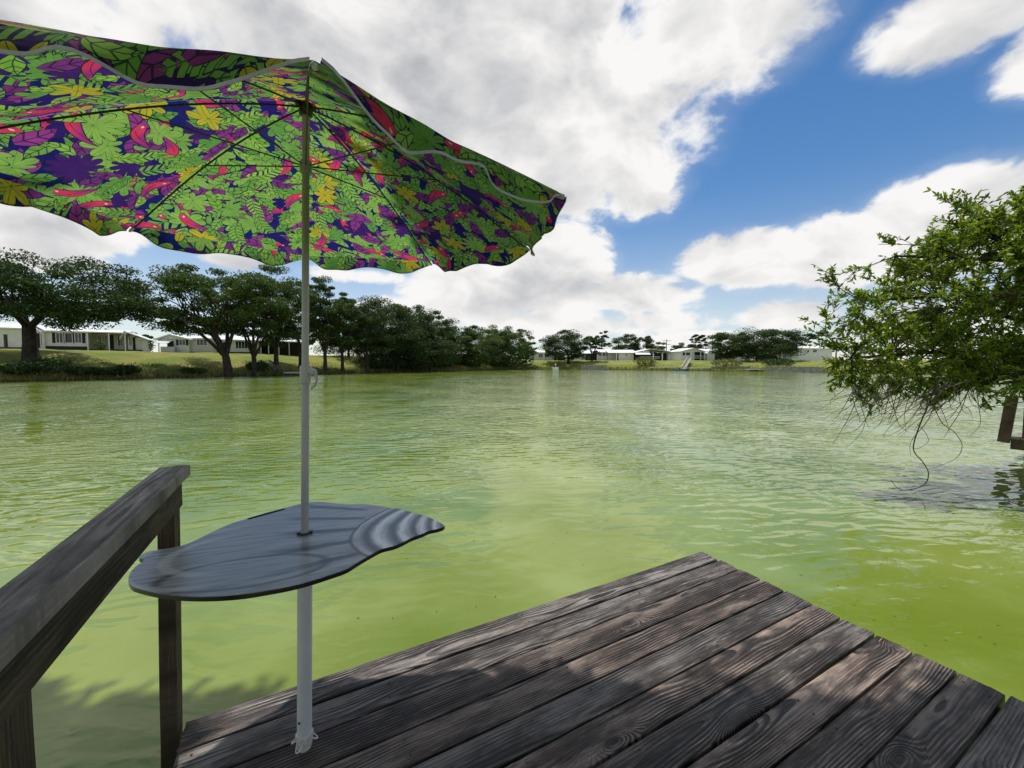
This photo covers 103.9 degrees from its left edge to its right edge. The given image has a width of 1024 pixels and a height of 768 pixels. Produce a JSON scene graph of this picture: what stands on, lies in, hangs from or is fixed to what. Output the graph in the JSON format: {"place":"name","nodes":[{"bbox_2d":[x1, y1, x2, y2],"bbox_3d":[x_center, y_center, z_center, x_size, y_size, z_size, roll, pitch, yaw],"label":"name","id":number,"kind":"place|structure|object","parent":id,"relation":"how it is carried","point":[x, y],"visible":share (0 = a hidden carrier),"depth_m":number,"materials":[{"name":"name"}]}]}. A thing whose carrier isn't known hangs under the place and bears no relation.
{"place":"outdoors","nodes":[
{"label":"outdoors","id":0,"kind":"place"},
{"bbox_2d":[0,349,1007,381],"bbox_3d":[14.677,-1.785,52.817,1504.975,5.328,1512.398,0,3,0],"label":"ground","id":1,"kind":"structure","parent":0,"point":[104,357],"depth_m":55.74,"materials":[{"name":"green plant"}]},
{"bbox_2d":[3,334,7,348],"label":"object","id":2,"kind":"object","parent":1,"relation":"on","point":[5,337],"visible":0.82,"depth_m":48.73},
{"bbox_2d":[0,363,43,374],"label":"shrub","id":3,"kind":"object","parent":1,"relation":"on","point":[7,368],"visible":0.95,"depth_m":37.16,"materials":[{"name":"green plant"}]},
{"bbox_2d":[0,323,47,348],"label":"mobile home","id":4,"kind":"object","parent":1,"relation":"on","point":[12,332],"visible":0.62,"depth_m":55.51,"materials":[{"name":"white metal"}]},
{"bbox_2d":[37,333,39,347],"bbox_3d":[-67.622,-6.216,57.244,0.242,2.064,0.057,-2,4,-34],"label":"door","id":5,"kind":"structure","parent":4,"relation":"in","point":[38,335],"depth_m":57.24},
{"bbox_2d":[40,334,42,345],"bbox_3d":[-67.389,-6.323,57.402,0.213,1.710,0.047,-2,4,-34],"label":"window","id":6,"kind":"structure","parent":4,"relation":"in","point":[41,338],"depth_m":57.41,"materials":[{"name":"grey glass"}]},
{"bbox_2d":[11,356,77,374],"bbox_3d":[-45.832,-1.819,39.368,4.801,1.850,3.387,-1,3,-15],"label":"shrub","id":7,"kind":"object","parent":1,"relation":"on","point":[52,364],"visible":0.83,"depth_m":38.96,"materials":[{"name":"green plant"}]},
{"bbox_2d":[55,365,102,374],"bbox_3d":[-44.195,-1.380,40.974,3.551,1.156,2.515,1,3,8],"label":"shrub","id":8,"kind":"object","parent":1,"relation":"on","point":[88,370],"visible":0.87,"depth_m":40.55,"materials":[{"name":"green plant"}]},
{"bbox_2d":[0,247,163,361],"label":"oak tree","id":9,"kind":"object","parent":1,"relation":"on","point":[36,300],"visible":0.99,"depth_m":40.56,"materials":[{"name":"green plant"}]},
{"bbox_2d":[39,326,156,351],"bbox_3d":[-64.776,-6.687,63.684,11.711,4.416,8.200,-2,4,-32],"label":"mobile home","id":10,"kind":"object","parent":1,"relation":"on","point":[115,340],"visible":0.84,"depth_m":61.27,"materials":[{"name":"white metal"}]},
{"bbox_2d":[52,333,66,342],"bbox_3d":[-66.163,-6.739,58.607,1.477,1.491,0.047,-2,4,-32],"label":"window","id":11,"kind":"structure","parent":10,"relation":"in","point":[59,338],"depth_m":58.59,"materials":[{"name":"white paint"}]},
{"bbox_2d":[64,333,72,342],"bbox_3d":[-65.377,-6.796,59.105,0.823,1.504,0.047,-2,4,-32],"label":"window","id":12,"kind":"structure","parent":10,"relation":"in","point":[68,334],"depth_m":59.13,"materials":[{"name":"white paint"}]},
{"bbox_2d":[71,333,85,342],"bbox_3d":[-64.522,-6.857,59.643,1.471,1.517,0.047,-2,4,-32],"label":"window","id":13,"kind":"structure","parent":10,"relation":"in","point":[79,337],"depth_m":59.66,"materials":[{"name":"white paint"}]},
{"bbox_2d":[104,336,107,346],"bbox_3d":[-63.760,-6.729,62.991,0.420,1.746,0.047,-2,4,-32],"label":"window","id":14,"kind":"structure","parent":10,"relation":"in","point":[105,337],"depth_m":62.99,"materials":[{"name":"white paint"}]},
{"bbox_2d":[109,335,113,348],"bbox_3d":[-63.257,-6.617,63.313,0.496,2.243,0.057,-2,4,-32],"label":"door","id":15,"kind":"structure","parent":10,"relation":"in","point":[111,337],"depth_m":63.32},
{"bbox_2d":[117,336,122,345],"bbox_3d":[-62.422,-6.822,63.843,0.648,1.573,0.047,-2,4,-32],"label":"window","id":16,"kind":"structure","parent":10,"relation":"in","point":[119,342],"depth_m":63.81,"materials":[{"name":"grey glass"}]},
{"bbox_2d":[133,337,135,349],"bbox_3d":[-59.918,-6.412,63.555,0.298,2.101,0.057,-2,4,-32],"label":"door","id":17,"kind":"structure","parent":10,"relation":"in","point":[134,346],"depth_m":63.53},
{"bbox_2d":[93,340,107,349],"bbox_3d":[-59.338,-5.552,57.775,1.640,1.876,1.264,2,3,29],"label":"shrub","id":18,"kind":"object","parent":1,"relation":"on","point":[97,344],"visible":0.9,"depth_m":57.67,"materials":[{"name":"green plant"}]},
{"bbox_2d":[95,366,126,375],"bbox_3d":[-43.011,-1.361,42.494,3.222,1.047,2.296,1,3,19],"label":"shrub","id":19,"kind":"object","parent":1,"relation":"on","point":[108,370],"visible":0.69,"depth_m":42.26,"materials":[{"name":"green plant"}]},
{"bbox_2d":[110,364,142,373],"bbox_3d":[-42.426,-1.618,43.972,2.765,1.280,2.452,-3,4,-44],"label":"shrub","id":20,"kind":"object","parent":1,"relation":"on","point":[133,368],"visible":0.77,"depth_m":43.79,"materials":[{"name":"green plant"}]},
{"bbox_2d":[134,332,153,341],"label":"oak tree","id":21,"kind":"object","parent":1,"relation":"on","point":[147,336],"visible":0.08,"depth_m":75.79,"materials":[{"name":"green plant"}]},
{"bbox_2d":[135,337,155,351],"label":"shrub","id":22,"kind":"object","parent":1,"relation":"on","point":[151,347],"visible":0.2,"depth_m":67.86,"materials":[{"name":"green plant"}]},
{"bbox_2d":[154,334,224,352],"bbox_3d":[-53.349,-6.333,68.834,8.852,3.969,10.800,-1,3,-14],"label":"mobile home","id":23,"kind":"object","parent":1,"relation":"on","point":[180,344],"visible":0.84,"depth_m":64.71,"materials":[{"name":"white metal"}]},
{"bbox_2d":[167,341,173,346],"bbox_3d":[-54.747,-6.054,64.257,0.878,1.637,0.057,-1,3,-14],"label":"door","id":24,"kind":"structure","parent":23,"relation":"in","point":[171,344],"depth_m":64.24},
{"bbox_2d":[176,339,187,344],"bbox_3d":[-53.169,-6.707,64.612,1.677,0.925,0.047,-1,3,-14],"label":"window","id":25,"kind":"structure","parent":23,"relation":"in","point":[178,341],"depth_m":64.59,"materials":[{"name":"grey glass"}]},
{"bbox_2d":[196,339,206,345],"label":"window","id":26,"kind":"structure","parent":23,"relation":"in","point":[199,342],"depth_m":65.49,"materials":[{"name":"grey glass"}]},
{"bbox_2d":[178,367,207,373],"bbox_3d":[-39.038,-1.663,48.998,3.259,1.025,2.545,-1,3,-28],"label":"shrub","id":27,"kind":"object","parent":1,"relation":"on","point":[199,370],"visible":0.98,"depth_m":48.57,"materials":[{"name":"green plant"}]},
{"bbox_2d":[101,263,295,376],"bbox_3d":[-37.343,-7.309,50.382,19.688,14.632,15.716,0,3,0],"label":"oak tree","id":28,"kind":"object","parent":1,"relation":"on","point":[183,320],"visible":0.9,"depth_m":48.13,"materials":[{"name":"green plant"}]},
{"bbox_2d":[206,272,297,375],"bbox_3d":[-33.665,-7.377,53.207,10.992,14.006,9.677,1,3,15],"label":"oak tree","id":29,"kind":"object","parent":1,"relation":"on","point":[268,325],"visible":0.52,"depth_m":52.10,"materials":[{"name":"green plant"}]},
{"bbox_2d":[212,336,301,355],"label":"mobile home","id":30,"kind":"object","parent":1,"relation":"on","point":[238,344],"visible":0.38,"depth_m":70.59,"materials":[{"name":"white metal"}]},
{"bbox_2d":[235,341,247,348],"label":"window","id":31,"kind":"structure","parent":30,"relation":"in","point":[238,344],"depth_m":67.38,"materials":[{"name":"white glass"}]},
{"bbox_2d":[245,360,268,370],"bbox_3d":[-34.909,-2.525,54.923,3.298,1.666,2.416,-1,3,-19],"label":"shrub","id":32,"kind":"object","parent":1,"relation":"on","point":[261,367],"visible":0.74,"depth_m":54.51,"materials":[{"name":"green plant"}]},
{"bbox_2d":[218,264,320,369],"bbox_3d":[-34.011,-9.482,57.460,12.524,15.485,11.000,0,3,0],"label":"oak tree","id":33,"kind":"object","parent":1,"relation":"on","point":[287,285],"visible":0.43,"depth_m":56.69,"materials":[{"name":"green plant"}]},
{"bbox_2d":[260,359,283,370],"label":"bank steps","id":34,"kind":"structure","parent":1,"relation":"on","point":[274,368],"depth_m":55.96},
{"bbox_2d":[268,281,342,367],"bbox_3d":[-32.738,-8.941,62.323,10.381,13.581,11.156,2,3,31],"label":"oak tree","id":35,"kind":"object","parent":1,"relation":"on","point":[313,338],"visible":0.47,"depth_m":60.96,"materials":[{"name":"green plant"}]},
{"bbox_2d":[296,275,356,373],"bbox_3d":[-29.396,-9.078,62.820,9.116,15.226,8.264,0,3,0],"label":"oak tree","id":36,"kind":"object","parent":1,"relation":"on","point":[323,287],"visible":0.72,"depth_m":61.85,"materials":[{"name":"green plant"}]},
{"bbox_2d":[313,298,376,373],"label":"oak tree","id":37,"kind":"object","parent":1,"relation":"on","point":[335,342],"visible":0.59,"depth_m":66.01,"materials":[{"name":"green plant"}]},
{"bbox_2d":[309,320,391,355],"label":"oak tree","id":38,"kind":"object","parent":1,"relation":"on","point":[321,349],"visible":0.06,"depth_m":97.75,"materials":[{"name":"green plant"}]},
{"bbox_2d":[323,306,381,356],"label":"oak tree","id":39,"kind":"object","parent":1,"relation":"on","point":[354,350],"visible":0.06,"depth_m":83.19,"materials":[{"name":"green plant"}]},
{"bbox_2d":[325,295,412,372],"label":"oak tree","id":40,"kind":"object","parent":1,"relation":"on","point":[378,336],"visible":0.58,"depth_m":68.74,"materials":[{"name":"green plant"}]},
{"bbox_2d":[354,351,403,368],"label":"shrub","id":41,"kind":"object","parent":1,"relation":"on","point":[373,362],"visible":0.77,"depth_m":75.73,"materials":[{"name":"green plant"}]},
{"bbox_2d":[352,298,411,362],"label":"oak tree","id":42,"kind":"object","parent":1,"relation":"on","point":[388,332],"visible":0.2,"depth_m":77.70,"materials":[{"name":"green plant"}]},
{"bbox_2d":[347,303,438,371],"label":"oak tree","id":43,"kind":"object","parent":1,"relation":"on","point":[416,347],"visible":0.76,"depth_m":75.36,"materials":[{"name":"green plant"}]},
{"bbox_2d":[392,354,429,371],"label":"shrub","id":44,"kind":"object","parent":1,"relation":"on","point":[420,364],"visible":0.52,"depth_m":79.68,"materials":[{"name":"green plant"}]},
{"bbox_2d":[383,309,444,362],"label":"oak tree","id":45,"kind":"object","parent":1,"relation":"on","point":[440,324],"visible":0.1,"depth_m":88.82,"materials":[{"name":"green plant"}]},
{"bbox_2d":[395,309,464,371],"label":"oak tree","id":46,"kind":"object","parent":1,"relation":"on","point":[442,355],"visible":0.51,"depth_m":81.55,"materials":[{"name":"green plant"}]},
{"bbox_2d":[424,317,465,362],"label":"tree","id":47,"kind":"object","parent":1,"relation":"on","point":[452,323],"visible":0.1,"depth_m":93.75,"materials":[{"name":"green plant"}]},
{"bbox_2d":[429,346,461,366],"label":"shrub","id":48,"kind":"object","parent":1,"relation":"on","point":[452,363],"visible":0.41,"depth_m":87.21,"materials":[{"name":"green plant"}]},
{"bbox_2d":[438,325,482,363],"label":"tree","id":49,"kind":"object","parent":1,"relation":"on","point":[465,338],"visible":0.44,"depth_m":91.54,"materials":[{"name":"green plant"}]},
{"bbox_2d":[455,350,492,366],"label":"shrub","id":50,"kind":"object","parent":1,"relation":"on","point":[475,361],"visible":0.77,"depth_m":94.66,"materials":[{"name":"green plant"}]},
{"bbox_2d":[457,325,506,366],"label":"tree","id":51,"kind":"object","parent":1,"relation":"on","point":[489,340],"visible":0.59,"depth_m":97.23,"materials":[{"name":"green plant"}]},
{"bbox_2d":[469,324,515,359],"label":"tree","id":52,"kind":"object","parent":1,"relation":"on","point":[480,338],"visible":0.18,"depth_m":109.36,"materials":[{"name":"green plant"}]},
{"bbox_2d":[485,351,520,366],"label":"shrub","id":53,"kind":"object","parent":1,"relation":"on","point":[505,359],"visible":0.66,"depth_m":103.94,"materials":[{"name":"green plant"}]},
{"bbox_2d":[481,326,535,368],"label":"tree","id":54,"kind":"object","parent":1,"relation":"on","point":[509,335],"visible":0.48,"depth_m":106.33,"materials":[{"name":"plant"}]},
{"bbox_2d":[0,465,1023,767],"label":"wooden dock","id":55,"kind":"object","parent":1,"relation":"on","point":[700,661],"visible":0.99,"depth_m":1.60,"materials":[{"name":"brown wood"}]},
{"bbox_2d":[0,20,566,753],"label":"beach umbrella","id":56,"kind":"object","parent":55,"relation":"on","point":[230,154],"visible":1,"depth_m":1.38,"materials":[{"name":"multicoloured fabric"}]},
{"bbox_2d":[128,502,444,611],"bbox_3d":[-0.749,0.559,1.387,0.674,0.072,0.821,2,4,37],"label":"shell table","id":57,"kind":"object","parent":56,"relation":"on","point":[271,552],"visible":0.98,"depth_m":1.28,"materials":[{"name":"black metal"}]},
{"bbox_2d":[511,329,538,363],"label":"tree","id":58,"kind":"object","parent":1,"relation":"on","point":[528,337],"visible":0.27,"depth_m":115.21,"materials":[{"name":"green plant"}]},
{"bbox_2d":[517,340,534,365],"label":"tree","id":59,"kind":"object","parent":1,"relation":"on","point":[526,361],"visible":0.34,"depth_m":113.32,"materials":[{"name":"green plant"}]},
{"bbox_2d":[529,350,564,360],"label":"mobile home","id":60,"kind":"object","parent":1,"relation":"on","point":[541,355],"visible":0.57,"depth_m":129.73,"materials":[{"name":"white metal"}]},
{"bbox_2d":[538,329,593,363],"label":"oak tree","id":61,"kind":"object","parent":1,"relation":"on","point":[554,344],"visible":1,"depth_m":119.29,"materials":[{"name":"green plant"}]},
{"bbox_2d":[573,350,597,359],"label":"carport","id":62,"kind":"object","parent":1,"relation":"on","point":[588,352],"visible":0.32,"depth_m":133.68,"materials":[{"name":"white metal"}]},
{"bbox_2d":[580,365,606,369],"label":"seawall","id":63,"kind":"object","parent":1,"relation":"on","point":[593,367],"visible":0.73,"depth_m":111.11,"materials":[{"name":"grey concrete"}]},
{"bbox_2d":[582,336,605,360],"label":"oak tree","id":64,"kind":"object","parent":1,"relation":"on","point":[594,342],"visible":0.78,"depth_m":122.45,"materials":[{"name":"green plant"}]},
{"bbox_2d":[593,330,610,348],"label":"pine tree","id":65,"kind":"object","parent":1,"relation":"on","point":[596,337],"visible":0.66,"depth_m":168.15,"materials":[{"name":"plant"}]},
{"bbox_2d":[596,349,609,359],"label":"mobile home","id":66,"kind":"object","parent":1,"relation":"on","point":[602,355],"visible":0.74,"depth_m":133.72,"materials":[{"name":"white metal"}]},
{"bbox_2d":[605,350,633,360],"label":"mobile home","id":67,"kind":"object","parent":1,"relation":"on","point":[615,355],"visible":0.88,"depth_m":130.76,"materials":[{"name":"beige metal"}]},
{"bbox_2d":[605,334,640,350],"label":"oak tree","id":68,"kind":"object","parent":1,"relation":"on","point":[626,340],"visible":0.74,"depth_m":162.60,"materials":[{"name":"green plant"}]},
{"bbox_2d":[623,335,654,352],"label":"oak tree","id":69,"kind":"object","parent":1,"relation":"on","point":[648,341],"visible":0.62,"depth_m":161.92,"materials":[{"name":"green plant"}]},
{"bbox_2d":[633,356,657,366],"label":"shrub","id":70,"kind":"object","parent":1,"relation":"on","point":[652,362],"visible":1,"depth_m":111.72,"materials":[{"name":"green plant"}]},
{"bbox_2d":[633,349,670,360],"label":"mobile home","id":71,"kind":"object","parent":1,"relation":"on","point":[660,356],"visible":0.7,"depth_m":131.56,"materials":[{"name":"white paint"}]},
{"bbox_2d":[653,342,665,352],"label":"oak tree","id":72,"kind":"object","parent":1,"relation":"on","point":[657,347],"visible":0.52,"depth_m":172.35,"materials":[{"name":"green plant"}]},
{"bbox_2d":[670,342,693,350],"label":"oak tree","id":73,"kind":"object","parent":1,"relation":"on","point":[679,346],"visible":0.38,"depth_m":168.13,"materials":[{"name":"green plant"}]},
{"bbox_2d":[681,357,691,368],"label":"dock gangway","id":74,"kind":"object","parent":1,"relation":"on","point":[687,362],"visible":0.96,"depth_m":107.06,"materials":[{"name":"white paint"}]},
{"bbox_2d":[669,348,714,360],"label":"mobile home","id":75,"kind":"object","parent":1,"relation":"on","point":[687,353],"visible":0.94,"depth_m":125.28,"materials":[{"name":"white metal"}]},
{"bbox_2d":[687,334,707,348],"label":"oak tree","id":76,"kind":"object","parent":1,"relation":"on","point":[700,345],"visible":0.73,"depth_m":164.56,"materials":[{"name":"green plant"}]},
{"bbox_2d":[710,358,743,366],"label":"shrub","id":77,"kind":"object","parent":1,"relation":"on","point":[736,362],"visible":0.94,"depth_m":100.93,"materials":[{"name":"green plant"}]},
{"bbox_2d":[706,332,754,359],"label":"oak tree","id":78,"kind":"object","parent":1,"relation":"on","point":[719,337],"visible":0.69,"depth_m":110.49,"materials":[{"name":"green plant"}]},
{"bbox_2d":[711,366,749,368],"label":"seawall","id":79,"kind":"object","parent":1,"relation":"on","point":[718,367],"visible":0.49,"depth_m":99.86,"materials":[{"name":"grey concrete"}]},
{"bbox_2d":[715,353,749,359],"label":"mobile home","id":80,"kind":"object","parent":1,"relation":"on","point":[716,358],"visible":0.02,"depth_m":125.71,"materials":[{"name":"white paint"}]},
{"bbox_2d":[713,326,812,360],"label":"oak tree","id":81,"kind":"object","parent":1,"relation":"on","point":[774,344],"visible":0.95,"depth_m":103.99,"materials":[{"name":"green plant"}]},
{"bbox_2d":[760,357,794,365],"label":"shrub","id":82,"kind":"object","parent":1,"relation":"on","point":[774,362],"visible":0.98,"depth_m":95.90,"materials":[{"name":"green plant"}]},
{"bbox_2d":[765,366,824,372],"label":"seawall","id":83,"kind":"object","parent":1,"relation":"on","point":[793,369],"visible":0.63,"depth_m":86.39,"materials":[{"name":"grey concrete"}]},
{"bbox_2d":[798,333,812,345],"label":"pine tree","id":84,"kind":"object","parent":1,"relation":"on","point":[808,340],"visible":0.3,"depth_m":148.91,"materials":[{"name":"green plant"}]},
{"bbox_2d":[782,346,831,359],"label":"mobile home","id":85,"kind":"object","parent":1,"relation":"on","point":[815,353],"visible":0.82,"depth_m":111.73,"materials":[{"name":"white metal"}]},
{"bbox_2d":[810,330,832,345],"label":"pine tree","id":86,"kind":"object","parent":1,"relation":"on","point":[815,335],"visible":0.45,"depth_m":149.13,"materials":[{"name":"plant"}]},
{"bbox_2d":[828,335,845,357],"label":"pine tree","id":87,"kind":"object","parent":1,"relation":"on","point":[840,339],"visible":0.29,"depth_m":149.45,"materials":[{"name":"green plant"}]},
{"bbox_2d":[779,185,1023,489],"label":"laurel tree","id":88,"kind":"object","parent":1,"relation":"on","point":[964,359],"visible":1,"depth_m":5.82,"materials":[{"name":"green plant"}]},
{"bbox_2d":[997,395,1023,450],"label":"neighbour dock","id":89,"kind":"object","parent":1,"relation":"on","point":[1007,424],"visible":0.72,"depth_m":7.74,"materials":[{"name":"grey wood"}]},
{"bbox_2d":[0,370,1023,767],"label":"water","id":90,"kind":"structure","parent":0,"point":[542,486],"depth_m":5.30,"materials":[{"name":"green liquid"}]},
{"bbox_2d":[284,372,317,375],"bbox_3d":[-29.120,-0.903,55.332,3.528,1.505,2.200,0,3,0],"label":"dock","id":91,"kind":"object","parent":90,"relation":"in","point":[293,372],"visible":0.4,"depth_m":54.20,"materials":[{"name":"grey wood"}]},
{"bbox_2d":[649,367,679,370],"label":"dock","id":92,"kind":"object","parent":90,"relation":"in","point":[664,367],"visible":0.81,"depth_m":101.42,"materials":[{"name":"grey wood"}]},
{"bbox_2d":[0,0,1023,359],"label":"sky","id":93,"kind":"structure","parent":0,"point":[703,154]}
]}

